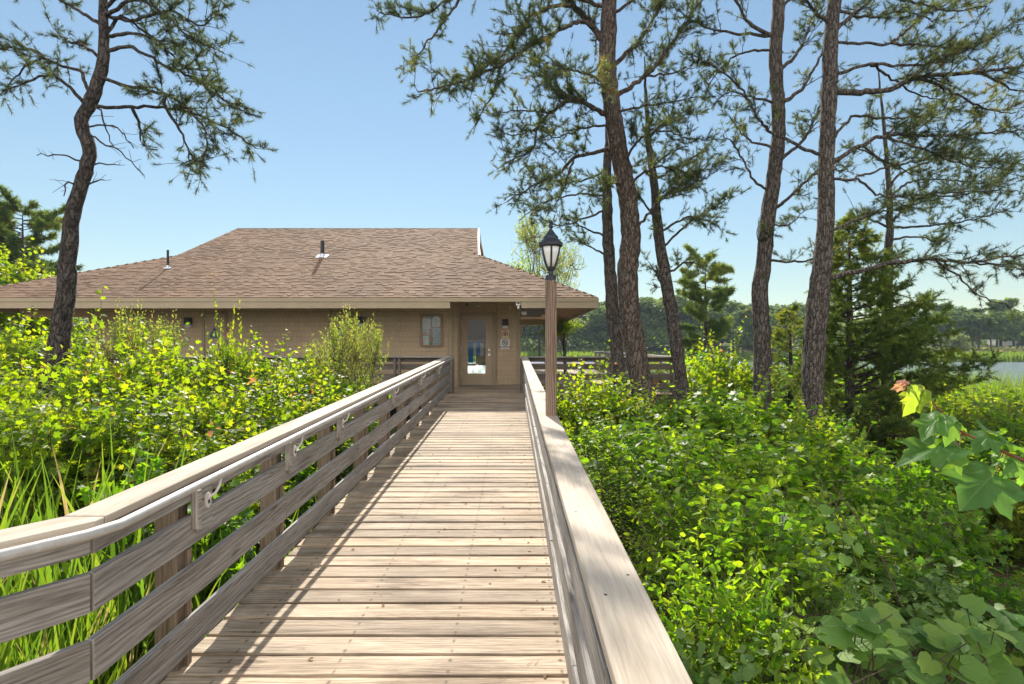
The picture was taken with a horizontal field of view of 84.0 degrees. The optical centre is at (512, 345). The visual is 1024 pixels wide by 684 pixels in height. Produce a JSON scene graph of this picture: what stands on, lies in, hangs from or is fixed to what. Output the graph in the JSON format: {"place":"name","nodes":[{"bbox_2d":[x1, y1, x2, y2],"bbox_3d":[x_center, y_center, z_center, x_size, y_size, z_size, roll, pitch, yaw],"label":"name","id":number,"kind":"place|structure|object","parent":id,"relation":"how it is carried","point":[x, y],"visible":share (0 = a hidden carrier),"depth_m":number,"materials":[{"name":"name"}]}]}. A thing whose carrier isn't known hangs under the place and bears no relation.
{"place":"outdoors","nodes":[
{"label":"outdoors","id":0,"kind":"place"},
{"bbox_2d":[0,340,1023,683],"bbox_3d":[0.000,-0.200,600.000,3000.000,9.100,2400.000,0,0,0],"label":"ground","id":1,"kind":"structure","parent":0,"point":[990,566],"depth_m":7.14,"materials":[{"name":"soil"}]},
{"bbox_2d":[0,305,47,380],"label":"maple shrub","id":2,"kind":"object","parent":1,"relation":"on","point":[4,351],"visible":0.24,"depth_m":12.29,"materials":[{"name":"green plant"}]},
{"bbox_2d":[0,257,78,349],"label":"leafy tree","id":3,"kind":"object","parent":1,"relation":"on","point":[4,316],"visible":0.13,"depth_m":19.64,"materials":[{"name":"green plant"}]},
{"bbox_2d":[0,182,84,280],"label":"pine tree","id":4,"kind":"object","parent":1,"relation":"on","point":[40,222],"visible":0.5,"depth_m":24.61,"materials":[{"name":"green plant"}]},
{"bbox_2d":[0,236,88,342],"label":"leafy tree","id":5,"kind":"object","parent":1,"relation":"on","point":[9,268],"visible":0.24,"depth_m":20.58,"materials":[{"name":"green plant"}]},
{"bbox_2d":[0,346,91,427],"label":"maple shrub","id":6,"kind":"object","parent":1,"relation":"on","point":[13,373],"visible":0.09,"depth_m":8.56,"materials":[{"name":"green plant"}]},
{"bbox_2d":[4,308,113,386],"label":"maple shrub","id":7,"kind":"object","parent":1,"relation":"on","point":[79,348],"visible":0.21,"depth_m":12.74,"materials":[{"name":"green plant"}]},
{"bbox_2d":[0,343,140,564],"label":"maple shrub","id":8,"kind":"object","parent":1,"relation":"on","point":[56,441],"visible":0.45,"depth_m":5.41,"materials":[{"name":"green plant"}]},
{"bbox_2d":[0,318,164,452],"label":"maple shrub","id":9,"kind":"object","parent":1,"relation":"on","point":[29,395],"visible":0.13,"depth_m":7.36,"materials":[{"name":"green plant"}]},
{"bbox_2d":[0,398,164,563],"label":"leafy shrub","id":10,"kind":"object","parent":1,"relation":"on","point":[80,503],"visible":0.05,"depth_m":5.66,"materials":[{"name":"green plant"}]},
{"bbox_2d":[0,372,213,567],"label":"maple shrub","id":11,"kind":"object","parent":1,"relation":"on","point":[123,419],"visible":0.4,"depth_m":5.59,"materials":[{"name":"green plant"}]},
{"bbox_2d":[72,297,150,376],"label":"bayberry shrub","id":12,"kind":"object","parent":1,"relation":"on","point":[116,336],"visible":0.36,"depth_m":9.40,"materials":[{"name":"green plant"}]},
{"bbox_2d":[27,286,207,426],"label":"maple shrub","id":13,"kind":"object","parent":1,"relation":"on","point":[134,362],"visible":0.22,"depth_m":7.96,"materials":[{"name":"green plant"}]},
{"bbox_2d":[0,0,278,404],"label":"pine tree","id":14,"kind":"object","parent":1,"relation":"on","point":[61,327],"visible":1,"depth_m":8.92,"materials":[{"name":"green plant"}]},
{"bbox_2d":[0,432,284,664],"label":"shrub","id":15,"kind":"object","parent":1,"relation":"on","point":[138,472],"visible":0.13,"depth_m":4.50,"materials":[{"name":"green plant"}]},
{"bbox_2d":[117,310,185,376],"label":"bayberry shrub","id":16,"kind":"object","parent":1,"relation":"on","point":[154,338],"visible":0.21,"depth_m":10.25,"materials":[{"name":"green plant"}]},
{"bbox_2d":[0,422,315,683],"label":"tall grass","id":17,"kind":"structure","parent":1,"relation":"on","point":[51,639],"depth_m":3.60,"materials":[{"name":"green plant"}]},
{"bbox_2d":[104,494,255,677],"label":"shrub","id":18,"kind":"object","parent":1,"relation":"on","point":[215,532],"visible":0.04,"depth_m":4.53,"materials":[{"name":"green plant"}]},
{"bbox_2d":[74,337,290,491],"bbox_3d":[-3.916,1.194,6.655,2.368,2.600,2.261,0,0,41],"label":"maple shrub","id":19,"kind":"object","parent":1,"relation":"on","point":[182,407],"visible":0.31,"depth_m":6.37,"materials":[{"name":"green plant"}]},
{"bbox_2d":[73,372,300,599],"bbox_3d":[-3.019,1.367,5.598,1.967,2.255,1.934,0,0,44],"label":"maple shrub","id":20,"kind":"object","parent":1,"relation":"on","point":[208,446],"visible":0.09,"depth_m":5.54,"materials":[{"name":"green plant"}]},
{"bbox_2d":[91,334,285,413],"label":"maple shrub","id":21,"kind":"object","parent":1,"relation":"on","point":[201,380],"visible":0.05,"depth_m":8.64,"materials":[{"name":"green plant"}]},
{"bbox_2d":[199,275,258,409],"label":"maple shrub","id":22,"kind":"object","parent":1,"relation":"on","point":[231,357],"visible":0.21,"depth_m":9.11,"materials":[{"name":"green plant"}]},
{"bbox_2d":[140,329,336,510],"bbox_3d":[-3.616,1.131,7.489,2.431,2.837,2.473,0,0,7],"label":"maple shrub","id":23,"kind":"object","parent":1,"relation":"on","point":[233,395],"visible":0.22,"depth_m":7.32,"materials":[{"name":"green plant"}]},
{"bbox_2d":[200,325,318,431],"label":"maple shrub","id":24,"kind":"object","parent":1,"relation":"on","point":[263,368],"visible":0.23,"depth_m":9.35,"materials":[{"name":"green plant"}]},
{"bbox_2d":[232,406,338,559],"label":"shrub","id":25,"kind":"object","parent":1,"relation":"on","point":[307,470],"visible":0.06,"depth_m":6.66,"materials":[{"name":"green plant"}]},
{"bbox_2d":[247,347,374,509],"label":"maple shrub","id":26,"kind":"object","parent":1,"relation":"on","point":[283,407],"visible":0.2,"depth_m":8.29,"materials":[{"name":"green plant"}]},
{"bbox_2d":[257,333,372,432],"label":"maple shrub","id":27,"kind":"object","parent":1,"relation":"on","point":[315,379],"visible":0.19,"depth_m":10.34,"materials":[{"name":"green plant"}]},
{"bbox_2d":[297,335,340,394],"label":"bayberry shrub","id":28,"kind":"object","parent":1,"relation":"on","point":[317,359],"visible":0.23,"depth_m":11.09,"materials":[{"name":"green plant"}]},
{"bbox_2d":[291,375,377,495],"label":"shrub","id":29,"kind":"object","parent":1,"relation":"on","point":[343,474],"visible":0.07,"depth_m":9.25,"materials":[{"name":"green plant"}]},
{"bbox_2d":[317,304,368,456],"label":"bayberry shrub","id":30,"kind":"object","parent":1,"relation":"on","point":[344,332],"visible":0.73,"depth_m":10.73,"materials":[{"name":"green plant"}]},
{"bbox_2d":[310,364,390,476],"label":"leafy shrub","id":31,"kind":"object","parent":1,"relation":"on","point":[352,415],"visible":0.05,"depth_m":9.57,"materials":[{"name":"green plant"}]},
{"bbox_2d":[344,311,391,453],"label":"bayberry shrub","id":32,"kind":"object","parent":1,"relation":"on","point":[377,344],"visible":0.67,"depth_m":11.41,"materials":[{"name":"green plant"}]},
{"bbox_2d":[374,395,672,409],"bbox_3d":[-5.790,2.036,22.715,20.420,1.428,14.970,0,0,0],"label":"porch framing","id":33,"kind":"object","parent":1,"relation":"on","point":[657,398],"visible":0.03,"depth_m":15.23,"materials":[{"name":"brown wood"}]},
{"bbox_2d":[354,370,671,394],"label":"porch deck","id":34,"kind":"structure","parent":33,"relation":"on","point":[488,389],"depth_m":17.31,"materials":[{"name":"brown wood"}]},
{"bbox_2d":[79,356,453,393],"bbox_3d":[-8.830,0.937,15.200,14.530,1.290,0.170,0,0,0],"label":"porch railing","id":35,"kind":"object","parent":34,"relation":"attached to","point":[394,366],"visible":0.25,"depth_m":15.24,"materials":[{"name":"brown wood"}]},
{"bbox_2d":[0,228,598,386],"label":"lakeside building","id":36,"kind":"structure","parent":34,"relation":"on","point":[300,285],"depth_m":17.46,"materials":[{"name":"paint"}]},
{"bbox_2d":[205,314,223,370],"bbox_3d":[-9.146,0.165,17.448,0.589,2.235,0.030,0,0,0],"label":"door","id":37,"kind":"structure","parent":36,"relation":"in","point":[210,323],"depth_m":17.43,"materials":[{"name":"beige paint"}]},
{"bbox_2d":[420,314,442,346],"bbox_3d":[-2.486,-0.455,17.410,0.676,0.996,0.090,0,0,0],"label":"notice board","id":38,"kind":"object","parent":36,"relation":"attached to","point":[431,330],"visible":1,"depth_m":17.43,"materials":[{"name":"white paper"}]},
{"bbox_2d":[461,315,491,383],"bbox_3d":[-1.184,0.147,18.598,1.021,2.269,0.108,0,0,0],"label":"door","id":39,"kind":"structure","parent":36,"relation":"in","point":[466,378],"depth_m":18.61,"materials":[{"name":"beige paint"}]},
{"bbox_2d":[520,356,675,404],"bbox_3d":[2.270,0.937,15.200,4.150,1.290,0.170,0,0,0],"label":"porch railing","id":40,"kind":"object","parent":34,"relation":"attached to","point":[609,366],"visible":0.4,"depth_m":15.24,"materials":[{"name":"brown wood"}]},
{"bbox_2d":[363,0,727,421],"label":"pine tree","id":41,"kind":"object","parent":1,"relation":"on","point":[634,345],"visible":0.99,"depth_m":10.78,"materials":[{"name":"green plant"}]},
{"bbox_2d":[507,207,587,355],"bbox_3d":[1.633,-2.058,32.822,5.285,11.680,3.575,0,0,0],"label":"leafy tree","id":42,"kind":"object","parent":1,"relation":"on","point":[524,237],"visible":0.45,"depth_m":32.54,"materials":[{"name":"green plant"}]},
{"bbox_2d":[539,221,562,415],"bbox_3d":[0.330,0.934,4.950,0.212,4.033,0.212,0,0,0],"label":"lamp post","id":43,"kind":"object","parent":1,"relation":"on","point":[550,244],"visible":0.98,"depth_m":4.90,"materials":[{"name":"brown wood"}]},
{"bbox_2d":[82,350,1023,361],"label":"shore reeds","id":44,"kind":"object","parent":1,"relation":"on","point":[1015,357],"visible":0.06,"depth_m":110.38,"materials":[{"name":"green plant"}]},
{"bbox_2d":[82,300,1023,345],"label":"distant wood","id":45,"kind":"object","parent":1,"relation":"on","point":[982,342],"depth_m":159.71,"materials":[{"name":"green plant"}]},
{"bbox_2d":[83,334,1023,354],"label":"shore brush","id":46,"kind":"object","parent":1,"relation":"on","point":[528,344],"visible":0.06,"depth_m":123.58,"materials":[{"name":"green plant"}]},
{"bbox_2d":[536,317,583,373],"bbox_3d":[2.143,0.560,24.580,2.346,4.074,1.810,0,0,43],"label":"leafy tree","id":47,"kind":"object","parent":1,"relation":"on","point":[564,327],"visible":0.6,"depth_m":24.39,"materials":[{"name":"green plant"}]},
{"bbox_2d":[513,121,660,402],"bbox_3d":[1.711,-2.034,12.897,3.512,9.191,1.975,0,0,0],"label":"pine tree","id":48,"kind":"object","parent":1,"relation":"on","point":[613,319],"visible":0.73,"depth_m":12.70,"materials":[{"name":"green plant"}]},
{"bbox_2d":[577,323,608,343],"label":"shore tree","id":49,"kind":"object","parent":1,"relation":"on","point":[589,332],"visible":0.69,"depth_m":127.69,"materials":[{"name":"green plant"}]},
{"bbox_2d":[542,340,648,472],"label":"maple shrub","id":50,"kind":"object","parent":1,"relation":"on","point":[592,396],"visible":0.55,"depth_m":9.30,"materials":[{"name":"green plant"}]},
{"bbox_2d":[566,384,673,524],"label":"leafy shrub","id":51,"kind":"object","parent":1,"relation":"on","point":[586,441],"visible":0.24,"depth_m":6.89,"materials":[{"name":"green plant"}]},
{"bbox_2d":[559,363,686,481],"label":"maple shrub","id":52,"kind":"object","parent":1,"relation":"on","point":[638,411],"visible":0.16,"depth_m":8.94,"materials":[{"name":"green plant"}]},
{"bbox_2d":[536,426,718,594],"bbox_3d":[1.133,1.643,5.551,1.744,1.722,1.493,0,0,23],"label":"leafy shrub","id":53,"kind":"object","parent":1,"relation":"on","point":[612,511],"visible":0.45,"depth_m":5.43,"materials":[{"name":"green plant"}]},
{"bbox_2d":[597,297,680,341],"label":"shore tree","id":54,"kind":"object","parent":1,"relation":"on","point":[645,303],"visible":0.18,"depth_m":121.58,"materials":[{"name":"green plant"}]},
{"bbox_2d":[620,294,709,348],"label":"shore tree","id":55,"kind":"object","parent":1,"relation":"on","point":[659,334],"visible":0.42,"depth_m":118.62,"materials":[{"name":"green plant"}]},
{"bbox_2d":[579,393,772,557],"bbox_3d":[1.798,1.489,6.532,2.280,1.975,2.176,0,0,33],"label":"leafy shrub","id":56,"kind":"object","parent":1,"relation":"on","point":[641,428],"visible":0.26,"depth_m":6.26,"materials":[{"name":"green plant"}]},
{"bbox_2d":[608,56,751,405],"bbox_3d":[3.581,-1.728,11.972,3.021,8.736,2.006,0,0,0],"label":"pine tree","id":57,"kind":"object","parent":1,"relation":"on","point":[663,271],"visible":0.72,"depth_m":11.93,"materials":[{"name":"green plant"}]},
{"bbox_2d":[627,378,745,435],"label":"leafy shrub","id":58,"kind":"object","parent":1,"relation":"on","point":[658,408],"visible":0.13,"depth_m":9.31,"materials":[{"name":"green plant"}]},
{"bbox_2d":[606,470,781,630],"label":"leafy shrub","id":59,"kind":"object","parent":1,"relation":"on","point":[654,553],"visible":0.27,"depth_m":4.14,"materials":[{"name":"green plant"}]},
{"bbox_2d":[679,304,730,345],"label":"shore tree","id":60,"kind":"object","parent":1,"relation":"on","point":[717,315],"visible":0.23,"depth_m":121.80,"materials":[{"name":"green plant"}]},
{"bbox_2d":[674,243,736,368],"bbox_3d":[10.101,-0.487,29.840,3.554,10.076,3.309,0,0,39],"label":"pine tree","id":61,"kind":"object","parent":1,"relation":"on","point":[695,293],"visible":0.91,"depth_m":29.61,"materials":[{"name":"green plant"}]},
{"bbox_2d":[643,545,800,683],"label":"leafy shrub","id":62,"kind":"object","parent":1,"relation":"on","point":[745,636],"visible":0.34,"depth_m":2.73,"materials":[{"name":"green plant"}]},
{"bbox_2d":[594,411,850,558],"bbox_3d":[1.811,1.585,5.389,2.014,1.846,2.009,0,0,-42],"label":"leafy shrub","id":63,"kind":"object","parent":1,"relation":"on","point":[731,461],"visible":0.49,"depth_m":5.36,"materials":[{"name":"green plant"}]},
{"bbox_2d":[672,620,782,683],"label":"vine shrub","id":64,"kind":"object","parent":1,"relation":"on","point":[706,674],"visible":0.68,"depth_m":2.48,"materials":[{"name":"green plant"}]},
{"bbox_2d":[642,362,817,467],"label":"leafy shrub","id":65,"kind":"object","parent":1,"relation":"on","point":[735,414],"visible":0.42,"depth_m":8.06,"materials":[{"name":"green plant"}]},
{"bbox_2d":[669,308,795,423],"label":"maple shrub","id":66,"kind":"object","parent":1,"relation":"on","point":[721,366],"visible":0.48,"depth_m":12.77,"materials":[{"name":"green plant"}]},
{"bbox_2d":[623,447,856,654],"bbox_3d":[1.513,1.592,3.983,1.561,1.691,1.557,0,0,17],"label":"leafy shrub","id":67,"kind":"object","parent":1,"relation":"on","point":[700,502],"visible":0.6,"depth_m":3.75,"materials":[{"name":"green plant"}]},
{"bbox_2d":[640,501,840,683],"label":"leafy shrub","id":68,"kind":"object","parent":1,"relation":"on","point":[791,677],"visible":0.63,"depth_m":2.86,"materials":[{"name":"green plant"}]},
{"bbox_2d":[678,367,828,516],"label":"leafy shrub","id":69,"kind":"object","parent":1,"relation":"on","point":[751,418],"visible":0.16,"depth_m":7.89,"materials":[{"name":"green plant"}]},
{"bbox_2d":[728,307,780,352],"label":"shore tree","id":70,"kind":"object","parent":1,"relation":"on","point":[746,336],"visible":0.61,"depth_m":116.05,"materials":[{"name":"green plant"}]},
{"bbox_2d":[670,0,872,427],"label":"pine tree","id":71,"kind":"object","parent":1,"relation":"on","point":[762,353],"visible":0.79,"depth_m":10.93,"materials":[{"name":"green plant"}]},
{"bbox_2d":[666,470,883,658],"bbox_3d":[2.010,1.723,4.363,1.609,1.465,1.536,0,0,-7],"label":"leafy shrub","id":72,"kind":"object","parent":1,"relation":"on","point":[826,548],"visible":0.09,"depth_m":4.08,"materials":[{"name":"green plant"}]},
{"bbox_2d":[743,299,841,429],"bbox_3d":[6.795,0.893,13.940,2.493,4.074,2.338,0,0,-45],"label":"cedar tree","id":73,"kind":"object","parent":1,"relation":"on","point":[781,318],"visible":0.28,"depth_m":13.96,"materials":[{"name":"green plant"}]},
{"bbox_2d":[719,378,874,519],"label":"shrub","id":74,"kind":"object","parent":1,"relation":"on","point":[801,408],"visible":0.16,"depth_m":7.48,"materials":[{"name":"green plant"}]},
{"bbox_2d":[694,406,910,537],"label":"leafy shrub","id":75,"kind":"object","parent":1,"relation":"on","point":[820,460],"visible":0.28,"depth_m":5.64,"materials":[{"name":"green plant"}]},
{"bbox_2d":[722,505,889,679],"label":"vine shrub","id":76,"kind":"object","parent":1,"relation":"on","point":[800,571],"visible":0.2,"depth_m":3.79,"materials":[{"name":"green plant"}]},
{"bbox_2d":[603,365,1023,469],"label":"marsh reeds","id":77,"kind":"object","parent":1,"relation":"on","point":[1009,384],"visible":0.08,"depth_m":15.72,"materials":[{"name":"green plant"}]},
{"bbox_2d":[776,427,893,537],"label":"leafy shrub","id":78,"kind":"object","parent":1,"relation":"on","point":[858,498],"visible":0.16,"depth_m":5.81,"materials":[{"name":"green plant"}]},
{"bbox_2d":[660,0,1023,437],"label":"pine tree","id":79,"kind":"object","parent":1,"relation":"on","point":[817,304],"visible":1,"depth_m":9.45,"materials":[{"name":"green plant"}]},
{"bbox_2d":[731,539,956,683],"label":"leafy shrub","id":80,"kind":"object","parent":1,"relation":"on","point":[837,599],"visible":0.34,"depth_m":3.46,"materials":[{"name":"green plant"}]},
{"bbox_2d":[773,389,931,536],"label":"leafy shrub","id":81,"kind":"object","parent":1,"relation":"on","point":[845,446],"visible":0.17,"depth_m":7.04,"materials":[{"name":"green plant"}]},
{"bbox_2d":[714,438,1023,669],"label":"ground cover","id":82,"kind":"object","parent":1,"relation":"on","point":[1018,661],"visible":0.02,"depth_m":6.01,"materials":[{"name":"green plant"}]},
{"bbox_2d":[773,474,972,616],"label":"leafy shrub","id":83,"kind":"object","parent":1,"relation":"on","point":[892,544],"visible":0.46,"depth_m":4.48,"materials":[{"name":"green plant"}]},
{"bbox_2d":[772,208,1023,474],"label":"cedar tree","id":84,"kind":"object","parent":1,"relation":"on","point":[889,344],"visible":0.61,"depth_m":11.46,"materials":[{"name":"green plant"}]},
{"bbox_2d":[808,454,997,609],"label":"shrub","id":85,"kind":"object","parent":1,"relation":"on","point":[932,538],"visible":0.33,"depth_m":5.38,"materials":[{"name":"green plant"}]},
{"bbox_2d":[786,477,1023,683],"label":"vine tangle","id":86,"kind":"object","parent":1,"relation":"on","point":[876,632],"visible":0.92,"depth_m":2.88,"materials":[{"name":"green plant"}]},
{"bbox_2d":[822,539,1004,675],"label":"vine shrub","id":87,"kind":"object","parent":1,"relation":"on","point":[939,597],"visible":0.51,"depth_m":4.19,"materials":[{"name":"green plant"}]},
{"bbox_2d":[837,66,1023,456],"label":"pine tree","id":88,"kind":"object","parent":1,"relation":"on","point":[890,238],"visible":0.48,"depth_m":13.46,"materials":[{"name":"green plant"}]},
{"bbox_2d":[867,432,1023,548],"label":"shrub","id":89,"kind":"object","parent":1,"relation":"on","point":[927,462],"visible":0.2,"depth_m":7.75,"materials":[{"name":"green plant"}]},
{"bbox_2d":[872,460,1023,579],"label":"shrub","id":90,"kind":"object","parent":1,"relation":"on","point":[956,538],"visible":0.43,"depth_m":6.12,"materials":[{"name":"green plant"}]},
{"bbox_2d":[931,311,975,347],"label":"shore tree","id":91,"kind":"object","parent":1,"relation":"on","point":[957,318],"visible":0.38,"depth_m":121.09,"materials":[{"name":"green plant"}]},
{"bbox_2d":[890,372,1023,461],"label":"maple shrub","id":92,"kind":"object","parent":1,"relation":"on","point":[980,408],"visible":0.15,"depth_m":11.47,"materials":[{"name":"green plant"}]},
{"bbox_2d":[890,379,1023,520],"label":"maple branch","id":93,"kind":"object","parent":1,"relation":"on","point":[980,484],"visible":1,"depth_m":1.24,"materials":[{"name":"green plant"}]},
{"bbox_2d":[904,375,1023,432],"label":"maple shrub","id":94,"kind":"object","parent":1,"relation":"on","point":[967,403],"visible":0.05,"depth_m":13.40,"materials":[{"name":"green plant"}]},
{"bbox_2d":[906,415,1023,484],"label":"shrub","id":95,"kind":"object","parent":1,"relation":"on","point":[992,453],"visible":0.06,"depth_m":8.21,"materials":[{"name":"green plant"}]},
{"bbox_2d":[909,554,1023,668],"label":"shrub","id":96,"kind":"object","parent":1,"relation":"on","point":[990,591],"visible":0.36,"depth_m":4.80,"materials":[{"name":"green plant"}]},
{"bbox_2d":[912,474,1023,561],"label":"leafy shrub","id":97,"kind":"object","parent":1,"relation":"on","point":[1015,525],"visible":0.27,"depth_m":6.86,"materials":[{"name":"green plant"}]},
{"bbox_2d":[944,309,1023,349],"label":"shore tree","id":98,"kind":"object","parent":1,"relation":"on","point":[979,322],"visible":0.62,"depth_m":119.44,"materials":[{"name":"green plant"}]},
{"bbox_2d":[960,372,1023,479],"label":"leafy shrub","id":99,"kind":"object","parent":1,"relation":"on","point":[1019,432],"visible":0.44,"depth_m":9.11,"materials":[{"name":"green plant"}]},
{"bbox_2d":[974,310,1023,346],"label":"shore tree","id":100,"kind":"object","parent":1,"relation":"on","point":[1012,333],"visible":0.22,"depth_m":126.32,"materials":[{"name":"green plant"}]},
{"bbox_2d":[0,0,1023,318],"label":"sky","id":101,"kind":"structure","parent":0,"point":[329,89],"materials":[{"name":"blue"}]},
{"bbox_2d":[468,361,1023,390],"bbox_3d":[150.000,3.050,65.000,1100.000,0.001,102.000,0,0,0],"label":"lake water","id":102,"kind":"structure","parent":0,"point":[1004,366],"depth_m":75.04,"materials":[{"name":"blue liquid"}]},
{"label":"boardwalk joists","id":103,"kind":"structure","parent":0,"visible":0},
{"bbox_2d":[160,393,568,683],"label":"boardwalk","id":104,"kind":"structure","parent":103,"relation":"on","point":[447,613],"depth_m":3.88,"materials":[{"name":"brown wood"}]},
{"bbox_2d":[0,357,452,683],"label":"wooden railing","id":105,"kind":"object","parent":104,"relation":"attached to","point":[163,609],"visible":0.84,"depth_m":2.90,"materials":[{"name":"grey wood"}]},
{"bbox_2d":[521,357,692,683],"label":"wooden railing","id":106,"kind":"object","parent":104,"relation":"attached to","point":[613,630],"visible":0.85,"depth_m":2.09,"materials":[{"name":"grey wood"}]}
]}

